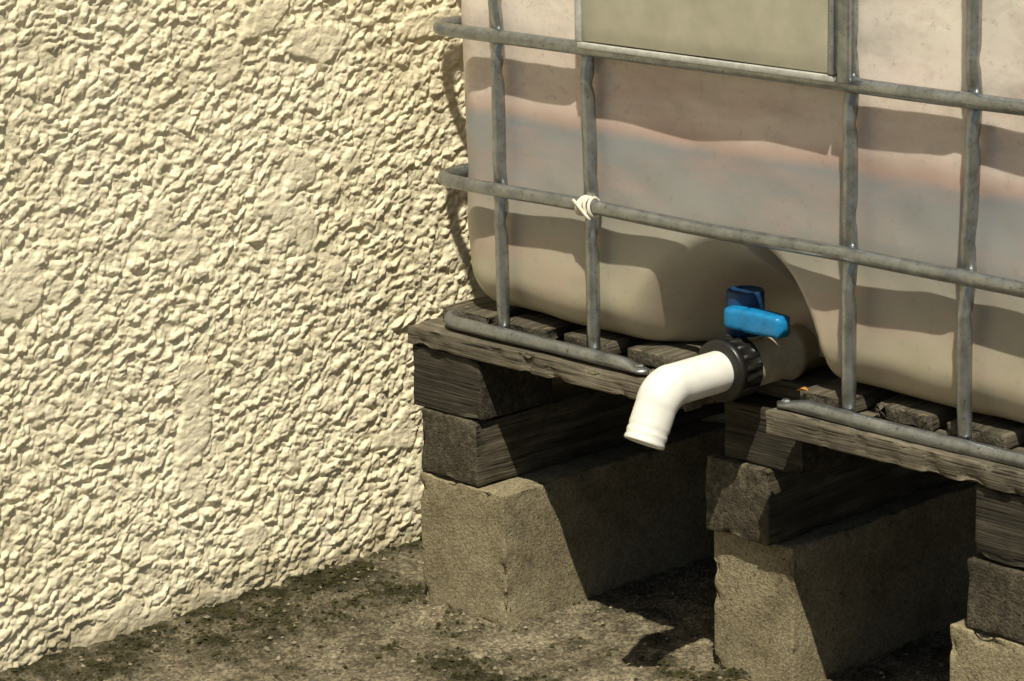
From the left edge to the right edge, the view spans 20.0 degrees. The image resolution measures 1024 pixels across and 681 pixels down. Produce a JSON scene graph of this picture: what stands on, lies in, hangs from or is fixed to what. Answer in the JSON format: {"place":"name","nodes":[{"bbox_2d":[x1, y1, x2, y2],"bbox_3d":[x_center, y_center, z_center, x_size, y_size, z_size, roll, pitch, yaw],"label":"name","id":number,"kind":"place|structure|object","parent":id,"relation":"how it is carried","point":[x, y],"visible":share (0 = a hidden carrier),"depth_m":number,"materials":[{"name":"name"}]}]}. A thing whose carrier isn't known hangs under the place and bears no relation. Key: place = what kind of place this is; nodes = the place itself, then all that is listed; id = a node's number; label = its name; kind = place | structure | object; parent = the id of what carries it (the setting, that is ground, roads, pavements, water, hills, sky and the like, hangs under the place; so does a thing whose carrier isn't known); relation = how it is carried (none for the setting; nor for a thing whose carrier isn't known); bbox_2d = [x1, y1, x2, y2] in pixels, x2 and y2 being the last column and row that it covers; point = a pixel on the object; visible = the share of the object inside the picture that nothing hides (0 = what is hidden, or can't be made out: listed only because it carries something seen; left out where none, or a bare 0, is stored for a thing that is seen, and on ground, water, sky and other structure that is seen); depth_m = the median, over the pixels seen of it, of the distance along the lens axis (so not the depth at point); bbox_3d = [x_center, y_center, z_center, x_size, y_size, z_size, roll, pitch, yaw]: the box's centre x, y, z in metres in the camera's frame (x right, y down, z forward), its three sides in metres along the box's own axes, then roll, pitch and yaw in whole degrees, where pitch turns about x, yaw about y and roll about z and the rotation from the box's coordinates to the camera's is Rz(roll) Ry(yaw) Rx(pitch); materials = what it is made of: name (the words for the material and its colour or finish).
{"place":"outdoors","nodes":[
{"label":"outdoors","id":0,"kind":"place"},
{"bbox_2d":[0,539,951,680],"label":"ground","id":1,"kind":"structure","parent":0,"point":[614,633],"depth_m":3.81,"materials":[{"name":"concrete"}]},
{"bbox_2d":[0,0,725,671],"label":"roughcast wall","id":2,"kind":"structure","parent":1,"relation":"on","point":[234,252],"depth_m":3.87,"materials":[{"name":"beige paint"}]},
{"bbox_2d":[0,535,951,680],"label":"moss","id":3,"kind":"object","parent":1,"relation":"on","point":[292,627],"visible":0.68,"depth_m":3.85,"materials":[{"name":"green plant"}]},
{"bbox_2d":[147,306,927,680],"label":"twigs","id":4,"kind":"object","parent":1,"relation":"on","point":[491,646],"visible":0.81,"depth_m":3.77,"materials":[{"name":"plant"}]},
{"bbox_2d":[420,420,725,627],"bbox_3d":[0.096,0.243,4.046,0.450,0.196,0.168,-15,20,-42],"label":"concrete block","id":5,"kind":"object","parent":1,"relation":"on","point":[516,549],"depth_m":3.93,"materials":[{"name":"grey concrete"}]},
{"bbox_2d":[421,365,828,486],"bbox_3d":[0.342,0.032,4.259,1.170,0.091,0.115,-14,20,-41],"label":"timber bearer","id":6,"kind":"object","parent":5,"relation":"on","point":[569,421],"visible":0.24,"depth_m":3.91,"materials":[{"name":"brown wood"}]},
{"bbox_2d":[408,296,1023,567],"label":"wooden pallet","id":7,"kind":"object","parent":6,"relation":"on","point":[462,374],"visible":0.32,"depth_m":3.58,"materials":[{"name":"brown wood"}]},
{"bbox_2d":[433,0,1023,468],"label":"ibc water tank","id":8,"kind":"object","parent":7,"relation":"on","point":[753,194],"visible":1,"depth_m":3.41,"materials":[{"name":"plastic"},{"name":"galvanised steel"}]},
{"bbox_2d":[796,387,807,390],"bbox_3d":[0.344,0.058,3.433,0.010,0.006,0.016,-5,15,-13],"label":"dead leaf","id":9,"kind":"object","parent":7,"relation":"on","point":[803,389],"visible":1,"depth_m":3.43,"materials":[{"name":"orange plant"}]},
{"bbox_2d":[714,479,980,680],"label":"concrete block","id":10,"kind":"object","parent":1,"relation":"on","point":[822,603],"depth_m":3.68,"materials":[{"name":"grey concrete"}]},
{"bbox_2d":[706,450,951,546],"bbox_3d":[0.673,0.094,3.969,1.100,0.099,0.116,-15,20,-42],"label":"timber bearer","id":11,"kind":"object","parent":10,"relation":"on","point":[759,504],"visible":0.35,"depth_m":3.62,"materials":[{"name":"brown wood"}]},
{"bbox_2d":[950,619,1023,680],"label":"concrete block","id":12,"kind":"object","parent":1,"relation":"on","point":[977,655],"depth_m":3.27,"materials":[{"name":"grey concrete"}]},
{"bbox_2d":[967,555,1023,643],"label":"timber bearer","id":13,"kind":"object","parent":12,"relation":"on","point":[995,603],"visible":0.87,"depth_m":3.24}
]}

